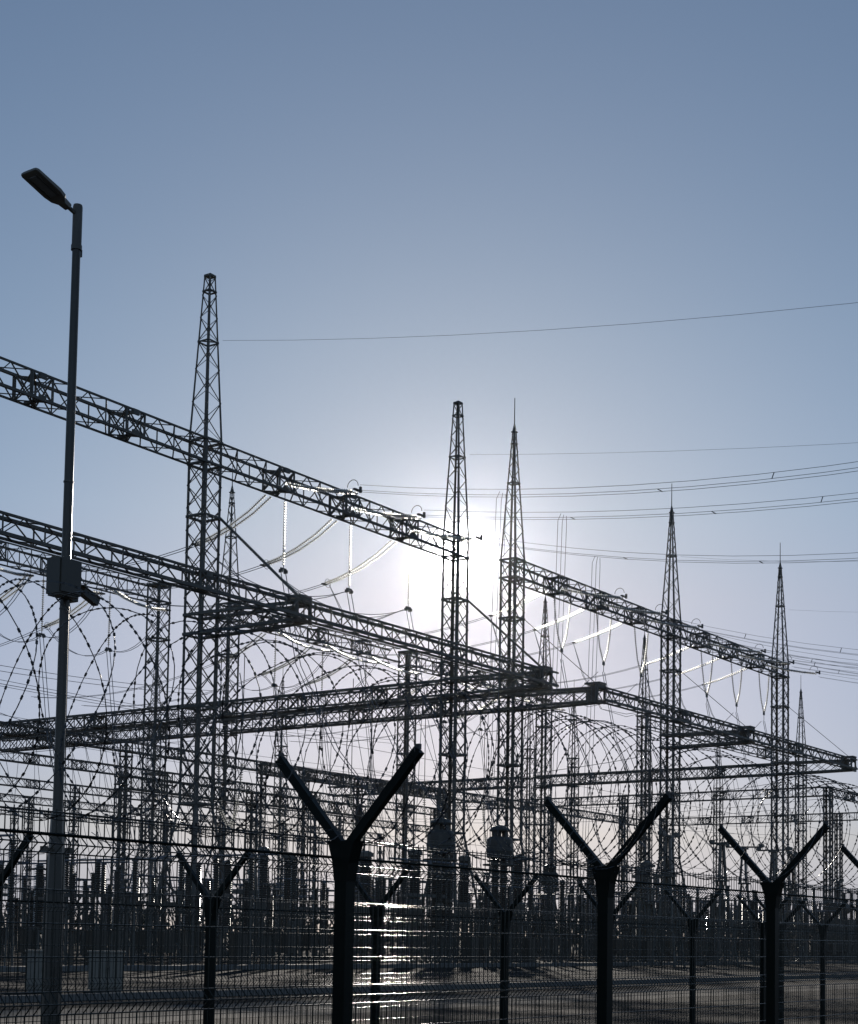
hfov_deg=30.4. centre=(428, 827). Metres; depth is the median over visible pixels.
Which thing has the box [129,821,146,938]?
gantry mast
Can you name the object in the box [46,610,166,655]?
jumper cable
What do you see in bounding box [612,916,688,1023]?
fence
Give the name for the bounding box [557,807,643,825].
lattice beam
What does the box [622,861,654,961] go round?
disconnector
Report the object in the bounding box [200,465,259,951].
lattice tower
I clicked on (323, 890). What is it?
bus support
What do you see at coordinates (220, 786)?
jumper cable
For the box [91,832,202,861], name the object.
jumper cable
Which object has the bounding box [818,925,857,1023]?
fence
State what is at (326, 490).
tension string pair
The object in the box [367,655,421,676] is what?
tension string pair
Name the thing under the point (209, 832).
lattice beam
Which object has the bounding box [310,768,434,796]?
lattice beam
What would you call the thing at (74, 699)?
razor wire coil
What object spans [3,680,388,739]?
bus wire
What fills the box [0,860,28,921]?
bus support
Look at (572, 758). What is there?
lattice tower
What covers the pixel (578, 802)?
lattice beam
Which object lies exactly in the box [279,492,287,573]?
insulator string
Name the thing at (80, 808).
jumper cable
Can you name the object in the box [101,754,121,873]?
jumper cable
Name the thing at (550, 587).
lattice beam
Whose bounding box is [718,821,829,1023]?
fence post
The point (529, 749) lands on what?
lattice tower
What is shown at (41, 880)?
surge arrester
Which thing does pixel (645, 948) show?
control cabinet
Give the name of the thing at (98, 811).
jumper cable
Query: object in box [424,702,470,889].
jumper cable
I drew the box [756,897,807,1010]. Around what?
fence post
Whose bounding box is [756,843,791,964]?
disconnector
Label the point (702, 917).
bus support
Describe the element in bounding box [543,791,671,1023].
fence post
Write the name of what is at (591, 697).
down lead
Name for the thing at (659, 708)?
jumper cable
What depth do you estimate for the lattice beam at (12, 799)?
235.50 m
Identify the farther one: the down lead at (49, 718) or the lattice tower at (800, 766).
the lattice tower at (800, 766)
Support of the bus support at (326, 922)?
on the ground
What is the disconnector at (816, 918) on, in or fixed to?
on the ground
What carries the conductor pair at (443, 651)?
hanging from the tension string pair at (575, 612)
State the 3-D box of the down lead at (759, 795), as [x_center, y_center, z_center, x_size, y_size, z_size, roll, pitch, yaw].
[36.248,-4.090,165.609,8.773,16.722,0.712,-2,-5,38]
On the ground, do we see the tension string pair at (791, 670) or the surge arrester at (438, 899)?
the surge arrester at (438, 899)
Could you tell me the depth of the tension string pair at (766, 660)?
166.41 m
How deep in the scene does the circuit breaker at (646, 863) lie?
161.85 m
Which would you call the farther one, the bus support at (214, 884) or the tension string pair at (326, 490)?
the tension string pair at (326, 490)
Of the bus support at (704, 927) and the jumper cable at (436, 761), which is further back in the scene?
the bus support at (704, 927)
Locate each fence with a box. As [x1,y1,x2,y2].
[0,804,333,1023]
[0,888,204,1023]
[202,898,371,1023]
[330,839,596,1023]
[369,905,499,1023]
[498,911,596,1023]
[593,863,765,1023]
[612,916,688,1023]
[687,919,759,1023]
[758,922,819,1023]
[762,881,857,1023]
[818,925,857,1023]
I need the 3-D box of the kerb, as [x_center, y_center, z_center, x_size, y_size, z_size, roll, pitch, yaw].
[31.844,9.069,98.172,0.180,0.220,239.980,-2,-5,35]
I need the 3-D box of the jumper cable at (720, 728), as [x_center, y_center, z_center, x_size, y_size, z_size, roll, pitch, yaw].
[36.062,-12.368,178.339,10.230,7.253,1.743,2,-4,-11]
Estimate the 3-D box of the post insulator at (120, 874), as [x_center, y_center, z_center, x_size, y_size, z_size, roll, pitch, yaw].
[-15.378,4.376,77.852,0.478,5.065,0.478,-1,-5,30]
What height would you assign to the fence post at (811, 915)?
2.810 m
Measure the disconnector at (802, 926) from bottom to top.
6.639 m
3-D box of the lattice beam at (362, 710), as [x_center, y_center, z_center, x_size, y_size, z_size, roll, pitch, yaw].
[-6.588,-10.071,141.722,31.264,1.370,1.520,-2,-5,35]
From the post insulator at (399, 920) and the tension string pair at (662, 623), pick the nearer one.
the post insulator at (399, 920)
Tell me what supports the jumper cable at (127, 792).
hanging from the lattice beam at (97, 726)
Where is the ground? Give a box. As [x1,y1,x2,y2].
[0,933,857,1023]
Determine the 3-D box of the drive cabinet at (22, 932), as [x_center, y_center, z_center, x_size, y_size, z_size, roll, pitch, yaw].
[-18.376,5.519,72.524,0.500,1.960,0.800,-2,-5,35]
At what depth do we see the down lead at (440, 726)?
117.29 m
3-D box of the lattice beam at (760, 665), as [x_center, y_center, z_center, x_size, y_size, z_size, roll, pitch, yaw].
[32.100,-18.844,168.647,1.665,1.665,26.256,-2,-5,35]
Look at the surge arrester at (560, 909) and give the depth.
112.43 m
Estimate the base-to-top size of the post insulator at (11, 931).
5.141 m
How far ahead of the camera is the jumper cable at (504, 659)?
141.92 m
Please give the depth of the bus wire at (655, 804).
173.79 m
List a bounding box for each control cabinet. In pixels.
[25,950,42,991]
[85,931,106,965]
[87,950,125,992]
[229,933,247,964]
[464,937,478,962]
[641,941,650,961]
[686,941,696,961]
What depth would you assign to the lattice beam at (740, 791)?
210.79 m
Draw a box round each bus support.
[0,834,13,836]
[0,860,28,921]
[14,878,44,925]
[15,875,105,956]
[18,861,127,949]
[26,886,90,955]
[37,857,163,965]
[76,879,139,949]
[88,887,177,956]
[122,874,184,953]
[131,874,223,960]
[137,893,181,928]
[157,853,278,964]
[167,879,247,954]
[184,884,242,930]
[211,889,308,960]
[252,894,313,956]
[258,883,310,949]
[273,887,356,956]
[275,877,369,963]
[276,907,319,952]
[299,895,374,956]
[306,890,372,954]
[323,901,358,950]
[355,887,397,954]
[357,876,425,959]
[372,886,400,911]
[388,857,467,962]
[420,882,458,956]
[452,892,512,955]
[473,884,545,962]
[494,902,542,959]
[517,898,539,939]
[527,894,634,962]
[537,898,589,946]
[542,885,616,959]
[581,900,680,957]
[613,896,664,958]
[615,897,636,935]
[635,911,709,938]
[660,885,706,961]
[677,900,764,960]
[680,901,707,955]
[701,902,725,953]
[725,905,747,958]
[735,911,823,960]
[753,910,840,960]
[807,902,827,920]
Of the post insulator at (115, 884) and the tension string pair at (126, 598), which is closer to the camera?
the post insulator at (115, 884)
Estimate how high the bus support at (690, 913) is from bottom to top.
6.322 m
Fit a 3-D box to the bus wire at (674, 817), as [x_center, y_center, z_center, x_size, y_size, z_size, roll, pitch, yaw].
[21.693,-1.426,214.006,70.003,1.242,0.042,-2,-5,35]
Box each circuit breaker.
[253,847,268,963]
[277,855,295,963]
[353,851,373,963]
[405,850,423,962]
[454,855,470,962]
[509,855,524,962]
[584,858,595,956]
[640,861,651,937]
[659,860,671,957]
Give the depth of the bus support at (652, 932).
123.47 m
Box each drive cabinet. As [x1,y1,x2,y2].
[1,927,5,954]
[19,926,38,965]
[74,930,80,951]
[130,929,145,960]
[281,931,295,963]
[297,932,310,960]
[326,934,333,952]
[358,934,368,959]
[477,935,489,962]
[831,942,833,960]
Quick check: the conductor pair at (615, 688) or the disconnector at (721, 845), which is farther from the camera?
the conductor pair at (615, 688)
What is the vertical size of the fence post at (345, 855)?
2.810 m
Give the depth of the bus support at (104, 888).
92.74 m
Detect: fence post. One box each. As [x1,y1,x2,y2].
[0,834,32,898]
[176,851,250,1023]
[275,744,423,1023]
[355,865,412,1023]
[473,874,538,1023]
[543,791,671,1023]
[578,882,639,923]
[664,889,721,1023]
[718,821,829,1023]
[737,894,789,1023]
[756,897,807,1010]
[797,899,848,1023]
[840,844,857,868]
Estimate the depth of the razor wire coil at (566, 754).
11.07 m
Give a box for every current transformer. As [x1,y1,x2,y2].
[424,818,457,962]
[483,825,515,962]
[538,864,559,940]
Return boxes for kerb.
[0,974,857,1002]
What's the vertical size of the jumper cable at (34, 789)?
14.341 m
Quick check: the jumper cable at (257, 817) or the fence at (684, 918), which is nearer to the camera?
the fence at (684, 918)
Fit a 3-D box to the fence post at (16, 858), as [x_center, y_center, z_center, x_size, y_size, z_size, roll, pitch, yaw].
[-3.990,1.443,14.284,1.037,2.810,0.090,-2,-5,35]
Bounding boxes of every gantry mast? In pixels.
[2,809,19,926]
[17,796,33,932]
[68,784,81,943]
[106,742,145,948]
[107,775,130,945]
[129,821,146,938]
[152,772,174,936]
[152,811,173,943]
[203,802,227,944]
[237,792,257,951]
[246,832,254,880]
[252,763,267,942]
[279,823,286,930]
[296,767,318,949]
[303,792,330,946]
[328,815,344,933]
[352,778,368,951]
[355,806,370,953]
[370,833,386,940]
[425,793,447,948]
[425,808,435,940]
[433,791,445,951]
[547,811,557,922]
[616,795,628,937]
[638,820,646,866]
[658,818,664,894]
[808,786,833,955]
[834,813,842,917]
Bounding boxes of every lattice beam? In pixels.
[0,356,205,464]
[0,510,558,686]
[0,540,158,601]
[0,708,152,738]
[0,720,216,752]
[0,721,125,751]
[0,752,166,779]
[0,775,74,792]
[0,793,28,803]
[19,809,139,826]
[31,797,162,816]
[77,785,218,808]
[122,775,254,803]
[128,742,304,777]
[146,823,248,836]
[157,679,448,723]
[171,773,315,798]
[172,811,281,829]
[207,443,458,556]
[221,695,505,734]
[222,604,400,663]
[226,802,339,822]
[254,833,329,844]
[255,791,363,816]
[259,763,360,787]
[287,823,380,838]
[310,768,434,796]
[321,792,435,815]
[328,776,527,796]
[341,816,432,832]
[360,778,443,799]
[403,653,540,699]
[447,791,547,812]
[447,795,620,810]
[512,561,674,636]
[535,763,770,786]
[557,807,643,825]
[599,687,857,769]
[625,787,822,803]
[635,715,799,765]
[668,813,833,825]
[669,622,783,676]
[828,787,857,802]
[838,812,857,820]
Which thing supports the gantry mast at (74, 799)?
on the ground
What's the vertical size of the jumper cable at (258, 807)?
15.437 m
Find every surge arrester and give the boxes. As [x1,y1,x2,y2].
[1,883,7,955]
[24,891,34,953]
[25,864,45,962]
[63,855,75,960]
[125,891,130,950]
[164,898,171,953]
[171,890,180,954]
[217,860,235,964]
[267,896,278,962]
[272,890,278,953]
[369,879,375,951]
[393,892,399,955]
[395,864,409,963]
[431,875,449,962]
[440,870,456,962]
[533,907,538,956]
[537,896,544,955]
[554,880,569,962]
[707,894,713,957]
[853,899,857,960]
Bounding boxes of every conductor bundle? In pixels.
[363,461,857,496]
[431,493,857,519]
[481,536,857,562]
[624,606,857,654]
[664,624,857,665]
[701,639,857,673]
[763,652,857,667]
[792,663,856,675]
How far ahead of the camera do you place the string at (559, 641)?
138.74 m
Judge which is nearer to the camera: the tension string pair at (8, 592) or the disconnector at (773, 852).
the disconnector at (773, 852)
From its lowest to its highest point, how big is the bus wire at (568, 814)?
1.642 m
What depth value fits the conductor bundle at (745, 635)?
127.95 m
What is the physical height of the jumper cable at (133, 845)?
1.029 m
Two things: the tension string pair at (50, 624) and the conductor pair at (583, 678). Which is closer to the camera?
the tension string pair at (50, 624)
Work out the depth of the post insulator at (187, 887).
81.10 m
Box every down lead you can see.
[39,637,70,847]
[106,652,138,856]
[273,688,305,867]
[281,573,375,800]
[321,700,344,837]
[347,593,444,813]
[364,708,395,874]
[406,610,501,820]
[443,723,475,881]
[479,731,508,883]
[484,491,505,840]
[514,745,540,884]
[546,514,566,850]
[560,659,645,846]
[582,557,599,855]
[602,672,685,851]
[640,684,718,853]
[706,704,783,863]
[735,712,812,867]
[763,721,837,870]
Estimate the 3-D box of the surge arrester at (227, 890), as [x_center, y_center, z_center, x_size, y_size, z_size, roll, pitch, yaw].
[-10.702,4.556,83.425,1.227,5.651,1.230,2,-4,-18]
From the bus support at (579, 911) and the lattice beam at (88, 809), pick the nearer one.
the bus support at (579, 911)
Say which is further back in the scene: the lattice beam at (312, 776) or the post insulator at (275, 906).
the lattice beam at (312, 776)
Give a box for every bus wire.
[0,665,211,690]
[0,713,211,742]
[0,714,315,754]
[0,714,442,777]
[1,722,191,748]
[2,671,207,694]
[2,686,384,742]
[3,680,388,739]
[5,730,495,795]
[22,738,459,795]
[278,756,643,781]
[292,765,430,780]
[330,764,679,788]
[365,769,769,834]
[386,804,833,822]
[393,799,815,819]
[433,768,762,826]
[451,788,806,808]
[461,782,779,801]
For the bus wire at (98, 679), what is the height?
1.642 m
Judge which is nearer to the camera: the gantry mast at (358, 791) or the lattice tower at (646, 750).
the gantry mast at (358, 791)
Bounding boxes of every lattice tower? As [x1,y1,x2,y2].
[107,582,174,952]
[129,662,166,939]
[135,273,311,960]
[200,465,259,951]
[264,679,287,945]
[370,650,433,950]
[405,401,551,960]
[474,398,605,960]
[521,684,539,930]
[522,582,568,953]
[557,694,581,948]
[624,627,655,937]
[632,486,754,958]
[642,717,655,945]
[713,725,723,918]
[756,543,856,959]
[794,689,809,916]
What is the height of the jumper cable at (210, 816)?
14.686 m
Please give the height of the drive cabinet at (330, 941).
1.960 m
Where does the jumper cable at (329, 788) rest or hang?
hanging from the lattice beam at (362, 710)
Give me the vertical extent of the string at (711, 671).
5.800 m
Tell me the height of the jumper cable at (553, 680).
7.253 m
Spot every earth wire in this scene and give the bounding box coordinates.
[223,302,857,340]
[470,443,845,454]
[680,556,857,561]
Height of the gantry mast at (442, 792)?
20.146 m
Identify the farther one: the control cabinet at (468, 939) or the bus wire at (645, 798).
the bus wire at (645, 798)
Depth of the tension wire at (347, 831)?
8.72 m
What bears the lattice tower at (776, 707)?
on the ground
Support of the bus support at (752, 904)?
on the ground
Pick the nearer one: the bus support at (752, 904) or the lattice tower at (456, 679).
the lattice tower at (456, 679)
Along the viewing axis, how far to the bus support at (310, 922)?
163.15 m
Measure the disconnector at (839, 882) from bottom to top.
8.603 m
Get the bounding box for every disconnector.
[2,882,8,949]
[137,853,171,955]
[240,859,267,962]
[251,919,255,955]
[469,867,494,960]
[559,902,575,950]
[568,875,590,960]
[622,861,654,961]
[632,873,661,961]
[642,868,668,960]
[650,828,685,966]
[665,882,687,961]
[701,899,725,961]
[705,835,737,965]
[726,840,763,965]
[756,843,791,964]
[784,848,805,964]
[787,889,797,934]
[795,894,808,960]
[804,902,827,954]
[831,876,848,960]
[847,890,857,960]
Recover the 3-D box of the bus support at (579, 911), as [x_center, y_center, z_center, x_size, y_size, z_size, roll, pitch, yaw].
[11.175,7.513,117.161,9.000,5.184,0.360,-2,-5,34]
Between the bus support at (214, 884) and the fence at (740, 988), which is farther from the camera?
the bus support at (214, 884)
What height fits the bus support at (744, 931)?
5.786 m
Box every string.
[38,572,45,637]
[105,590,111,651]
[216,648,244,827]
[271,632,277,686]
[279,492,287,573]
[319,654,323,696]
[345,517,352,593]
[349,679,371,840]
[404,539,411,611]
[423,700,442,838]
[478,693,482,730]
[482,729,499,846]
[553,592,570,652]
[595,608,611,671]
[634,621,648,676]
[700,650,713,703]
[730,662,742,712]
[758,672,769,714]
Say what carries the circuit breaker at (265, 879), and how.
on the ground
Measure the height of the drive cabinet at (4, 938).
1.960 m
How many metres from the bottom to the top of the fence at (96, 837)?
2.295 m
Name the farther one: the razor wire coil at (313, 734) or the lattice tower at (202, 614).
the lattice tower at (202, 614)
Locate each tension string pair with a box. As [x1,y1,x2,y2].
[0,568,33,579]
[0,573,32,602]
[42,590,99,629]
[44,571,104,596]
[111,588,170,614]
[192,494,271,548]
[211,632,265,664]
[260,518,336,568]
[261,644,313,677]
[277,631,333,654]
[285,480,361,494]
[304,655,356,686]
[321,540,396,587]
[324,644,379,666]
[351,505,425,519]
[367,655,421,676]
[410,528,482,541]
[482,684,530,702]
[488,592,546,616]
[532,607,589,630]
[561,587,626,598]
[572,621,626,643]
[603,603,667,614]
[641,617,702,628]
[641,647,688,665]
[675,658,718,675]
[702,668,746,684]
[707,642,765,652]
[737,653,793,664]
[764,664,819,674]
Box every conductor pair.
[0,628,44,645]
[11,545,194,571]
[40,664,212,697]
[81,676,259,706]
[86,565,261,590]
[140,685,302,714]
[146,584,324,606]
[256,711,420,736]
[291,718,458,742]
[316,617,488,642]
[363,630,532,654]
[406,643,570,666]
[481,665,640,685]
[552,685,702,702]
[559,677,664,694]
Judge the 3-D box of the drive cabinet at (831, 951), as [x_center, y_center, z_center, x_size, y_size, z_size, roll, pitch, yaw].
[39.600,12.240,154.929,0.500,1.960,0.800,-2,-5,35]
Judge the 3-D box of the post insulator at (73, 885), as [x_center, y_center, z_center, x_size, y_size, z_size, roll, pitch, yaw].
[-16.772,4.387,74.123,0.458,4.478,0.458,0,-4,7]
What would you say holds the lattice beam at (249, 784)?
attached to the gantry mast at (166, 820)
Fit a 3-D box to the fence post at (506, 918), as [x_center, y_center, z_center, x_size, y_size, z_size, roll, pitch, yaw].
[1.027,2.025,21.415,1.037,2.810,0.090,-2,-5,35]
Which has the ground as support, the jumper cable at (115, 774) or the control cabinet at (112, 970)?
the control cabinet at (112, 970)
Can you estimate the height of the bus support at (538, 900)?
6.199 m
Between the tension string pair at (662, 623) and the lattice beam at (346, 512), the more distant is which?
the tension string pair at (662, 623)
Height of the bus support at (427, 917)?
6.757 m
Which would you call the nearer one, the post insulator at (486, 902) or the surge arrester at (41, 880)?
the surge arrester at (41, 880)
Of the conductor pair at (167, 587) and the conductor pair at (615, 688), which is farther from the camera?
the conductor pair at (615, 688)
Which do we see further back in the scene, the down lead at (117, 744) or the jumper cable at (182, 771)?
the jumper cable at (182, 771)
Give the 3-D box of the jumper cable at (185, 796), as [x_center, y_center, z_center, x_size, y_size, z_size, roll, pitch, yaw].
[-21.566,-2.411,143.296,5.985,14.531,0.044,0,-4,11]
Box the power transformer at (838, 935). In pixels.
[818,893,857,960]
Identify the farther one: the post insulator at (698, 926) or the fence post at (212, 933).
the post insulator at (698, 926)
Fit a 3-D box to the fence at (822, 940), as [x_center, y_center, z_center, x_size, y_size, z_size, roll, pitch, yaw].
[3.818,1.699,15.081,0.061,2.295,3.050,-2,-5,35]
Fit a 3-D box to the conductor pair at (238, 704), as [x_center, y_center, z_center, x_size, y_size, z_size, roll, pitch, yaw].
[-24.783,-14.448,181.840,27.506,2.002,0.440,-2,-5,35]
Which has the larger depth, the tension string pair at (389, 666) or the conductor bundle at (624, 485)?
the tension string pair at (389, 666)
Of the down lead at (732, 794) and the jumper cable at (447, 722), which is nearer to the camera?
the down lead at (732, 794)
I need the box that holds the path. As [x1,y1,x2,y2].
[0,981,857,1023]
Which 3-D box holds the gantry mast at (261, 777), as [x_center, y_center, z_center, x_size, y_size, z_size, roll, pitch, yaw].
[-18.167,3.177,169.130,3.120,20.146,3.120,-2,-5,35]
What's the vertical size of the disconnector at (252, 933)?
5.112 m
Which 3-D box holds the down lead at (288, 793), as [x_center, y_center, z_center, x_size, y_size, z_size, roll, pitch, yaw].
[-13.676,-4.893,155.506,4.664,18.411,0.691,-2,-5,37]
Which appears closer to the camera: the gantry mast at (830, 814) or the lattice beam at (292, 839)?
the gantry mast at (830, 814)
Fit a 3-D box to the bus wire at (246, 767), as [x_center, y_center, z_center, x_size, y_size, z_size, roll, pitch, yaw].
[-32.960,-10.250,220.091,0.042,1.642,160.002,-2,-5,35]
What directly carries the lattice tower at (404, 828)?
on the ground
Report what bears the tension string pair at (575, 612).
hanging from the lattice beam at (550, 587)
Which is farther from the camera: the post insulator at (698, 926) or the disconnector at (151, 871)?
the post insulator at (698, 926)
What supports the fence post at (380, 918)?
on the ground
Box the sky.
[0,0,857,937]
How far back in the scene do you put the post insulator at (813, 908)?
150.93 m
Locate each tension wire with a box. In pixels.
[0,683,856,835]
[0,721,852,851]
[0,795,853,884]
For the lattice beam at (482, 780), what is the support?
attached to the lattice beam at (361, 781)
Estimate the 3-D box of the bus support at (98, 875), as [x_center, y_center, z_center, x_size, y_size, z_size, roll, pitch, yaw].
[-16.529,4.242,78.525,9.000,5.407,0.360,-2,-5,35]
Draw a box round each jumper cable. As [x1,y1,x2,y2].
[0,575,29,614]
[0,594,100,642]
[2,739,30,885]
[7,749,19,863]
[34,764,34,818]
[36,750,47,845]
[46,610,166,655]
[64,775,90,876]
[65,832,177,846]
[68,743,93,872]
[71,749,109,865]
[72,747,74,872]
[82,731,121,871]
[85,747,109,875]
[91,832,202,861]
[97,748,100,858]
[99,746,131,871]
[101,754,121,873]
[102,729,131,884]
[108,726,153,871]
[113,838,234,862]
[114,730,120,883]
[125,743,138,873]
[139,741,146,867]
[148,758,149,855]
[158,722,174,886]
[163,725,219,878]
[175,722,190,823]
[180,724,209,877]
[200,758,223,881]
[200,787,200,881]
[205,549,343,599]
[217,732,226,859]
[218,735,234,860]
[222,651,328,690]
[241,740,283,890]
[255,713,258,882]
[263,664,376,700]
[268,729,307,891]
[277,714,332,874]
[278,736,328,892]
[288,583,403,617]
[297,729,325,876]
[299,860,392,878]
[314,730,333,823]
[322,707,323,851]
[325,729,331,880]
[329,585,403,621]
[352,705,386,870]
[370,756,371,851]
[396,697,492,725]
[414,699,422,848]
[418,719,475,873]
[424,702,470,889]
[432,703,530,733]
[463,710,561,739]
[490,617,597,695]
[534,631,630,706]
[573,643,671,716]
[644,671,732,731]
[677,688,757,741]
[681,791,718,898]
[689,781,724,896]
[703,687,786,748]
[736,779,763,894]
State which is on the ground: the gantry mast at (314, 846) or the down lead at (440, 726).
the gantry mast at (314, 846)
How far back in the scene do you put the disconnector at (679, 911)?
125.94 m
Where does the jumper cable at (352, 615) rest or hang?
hanging from the tension string pair at (337, 579)
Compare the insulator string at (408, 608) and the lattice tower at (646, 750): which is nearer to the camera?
the insulator string at (408, 608)
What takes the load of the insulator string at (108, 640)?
hanging from the lattice beam at (7, 560)
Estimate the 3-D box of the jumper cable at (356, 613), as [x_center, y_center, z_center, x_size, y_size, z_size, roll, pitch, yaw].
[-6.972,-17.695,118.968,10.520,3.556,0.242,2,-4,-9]
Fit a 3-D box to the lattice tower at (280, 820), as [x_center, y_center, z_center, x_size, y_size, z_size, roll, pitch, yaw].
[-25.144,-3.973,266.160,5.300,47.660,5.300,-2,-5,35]
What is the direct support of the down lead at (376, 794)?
hanging from the insulator string
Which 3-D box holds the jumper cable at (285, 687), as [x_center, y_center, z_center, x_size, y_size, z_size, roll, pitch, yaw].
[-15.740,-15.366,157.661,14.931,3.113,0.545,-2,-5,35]
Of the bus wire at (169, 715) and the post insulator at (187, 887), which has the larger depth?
the bus wire at (169, 715)
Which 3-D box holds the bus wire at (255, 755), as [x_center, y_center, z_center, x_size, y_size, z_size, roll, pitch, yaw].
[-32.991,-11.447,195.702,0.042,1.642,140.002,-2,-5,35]
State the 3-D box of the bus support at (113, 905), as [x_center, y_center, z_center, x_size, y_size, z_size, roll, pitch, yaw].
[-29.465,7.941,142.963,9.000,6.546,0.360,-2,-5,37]
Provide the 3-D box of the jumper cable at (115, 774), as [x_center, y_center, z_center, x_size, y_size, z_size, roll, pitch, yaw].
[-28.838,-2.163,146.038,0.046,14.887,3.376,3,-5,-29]
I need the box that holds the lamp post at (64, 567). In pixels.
[21,168,100,1023]
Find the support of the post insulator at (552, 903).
on the ground
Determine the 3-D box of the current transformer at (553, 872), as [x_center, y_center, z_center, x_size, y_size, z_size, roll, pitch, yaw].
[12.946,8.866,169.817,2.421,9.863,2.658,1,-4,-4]
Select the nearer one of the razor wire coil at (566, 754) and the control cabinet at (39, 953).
the razor wire coil at (566, 754)
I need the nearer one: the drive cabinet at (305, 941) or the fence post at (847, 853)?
the fence post at (847, 853)
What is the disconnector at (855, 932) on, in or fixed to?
on the ground
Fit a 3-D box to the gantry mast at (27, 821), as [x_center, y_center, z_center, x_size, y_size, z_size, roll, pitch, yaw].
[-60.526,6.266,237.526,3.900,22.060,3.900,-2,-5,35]
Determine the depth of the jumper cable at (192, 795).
141.58 m
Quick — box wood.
[2,899,808,940]
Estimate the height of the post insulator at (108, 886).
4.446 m
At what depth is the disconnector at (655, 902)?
143.33 m
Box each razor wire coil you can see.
[0,575,221,821]
[112,621,517,854]
[434,701,730,875]
[632,748,857,893]
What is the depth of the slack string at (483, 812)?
131.93 m
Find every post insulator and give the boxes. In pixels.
[4,841,15,965]
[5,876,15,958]
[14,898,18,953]
[65,873,76,965]
[87,873,95,930]
[102,884,113,950]
[110,865,123,950]
[110,870,120,950]
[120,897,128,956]
[159,878,166,955]
[179,872,193,964]
[190,863,202,962]
[216,882,222,955]
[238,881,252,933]
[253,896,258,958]
[262,884,272,963]
[271,885,277,956]
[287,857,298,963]
[301,886,307,953]
[310,889,318,962]
[318,910,324,955]
[323,887,329,953]
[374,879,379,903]
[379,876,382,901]
[381,878,387,961]
[396,890,400,956]
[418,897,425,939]
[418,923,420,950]
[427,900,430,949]
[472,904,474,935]
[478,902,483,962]
[482,882,490,962]
[506,886,511,962]
[544,882,551,962]
[550,879,555,936]
[566,893,571,955]
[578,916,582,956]
[584,882,589,961]
[590,885,595,953]
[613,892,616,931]
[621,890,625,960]
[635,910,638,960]
[682,888,686,961]
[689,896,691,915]
[696,899,701,954]
[725,885,730,960]
[733,898,735,939]
[741,897,746,959]
[753,890,759,957]
[812,888,815,960]
[815,907,816,960]
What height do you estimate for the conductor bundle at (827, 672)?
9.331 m
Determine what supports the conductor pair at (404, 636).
hanging from the tension string pair at (494, 614)
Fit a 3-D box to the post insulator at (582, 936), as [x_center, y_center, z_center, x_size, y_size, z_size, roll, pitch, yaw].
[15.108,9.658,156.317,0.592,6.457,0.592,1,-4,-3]
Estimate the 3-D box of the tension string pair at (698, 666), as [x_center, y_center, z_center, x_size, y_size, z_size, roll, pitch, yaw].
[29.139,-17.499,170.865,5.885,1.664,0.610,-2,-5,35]
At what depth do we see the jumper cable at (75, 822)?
160.82 m
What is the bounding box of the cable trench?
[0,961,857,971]
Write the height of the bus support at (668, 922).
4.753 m
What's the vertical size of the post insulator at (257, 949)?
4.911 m
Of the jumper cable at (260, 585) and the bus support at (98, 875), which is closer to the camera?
the bus support at (98, 875)
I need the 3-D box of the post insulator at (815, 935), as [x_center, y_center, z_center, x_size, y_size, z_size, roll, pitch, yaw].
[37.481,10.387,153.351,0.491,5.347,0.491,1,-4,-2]
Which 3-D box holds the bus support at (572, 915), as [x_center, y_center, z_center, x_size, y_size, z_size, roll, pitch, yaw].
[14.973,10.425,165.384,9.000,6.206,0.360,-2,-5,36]
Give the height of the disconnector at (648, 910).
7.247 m
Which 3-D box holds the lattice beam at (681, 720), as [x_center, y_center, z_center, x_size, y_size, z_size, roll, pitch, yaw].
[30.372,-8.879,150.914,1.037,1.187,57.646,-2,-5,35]
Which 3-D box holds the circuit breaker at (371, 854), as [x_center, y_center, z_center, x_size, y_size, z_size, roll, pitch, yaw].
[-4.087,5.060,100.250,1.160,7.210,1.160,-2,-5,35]
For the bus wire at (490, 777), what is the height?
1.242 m
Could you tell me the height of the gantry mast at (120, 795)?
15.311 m
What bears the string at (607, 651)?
hanging from the lattice beam at (550, 587)

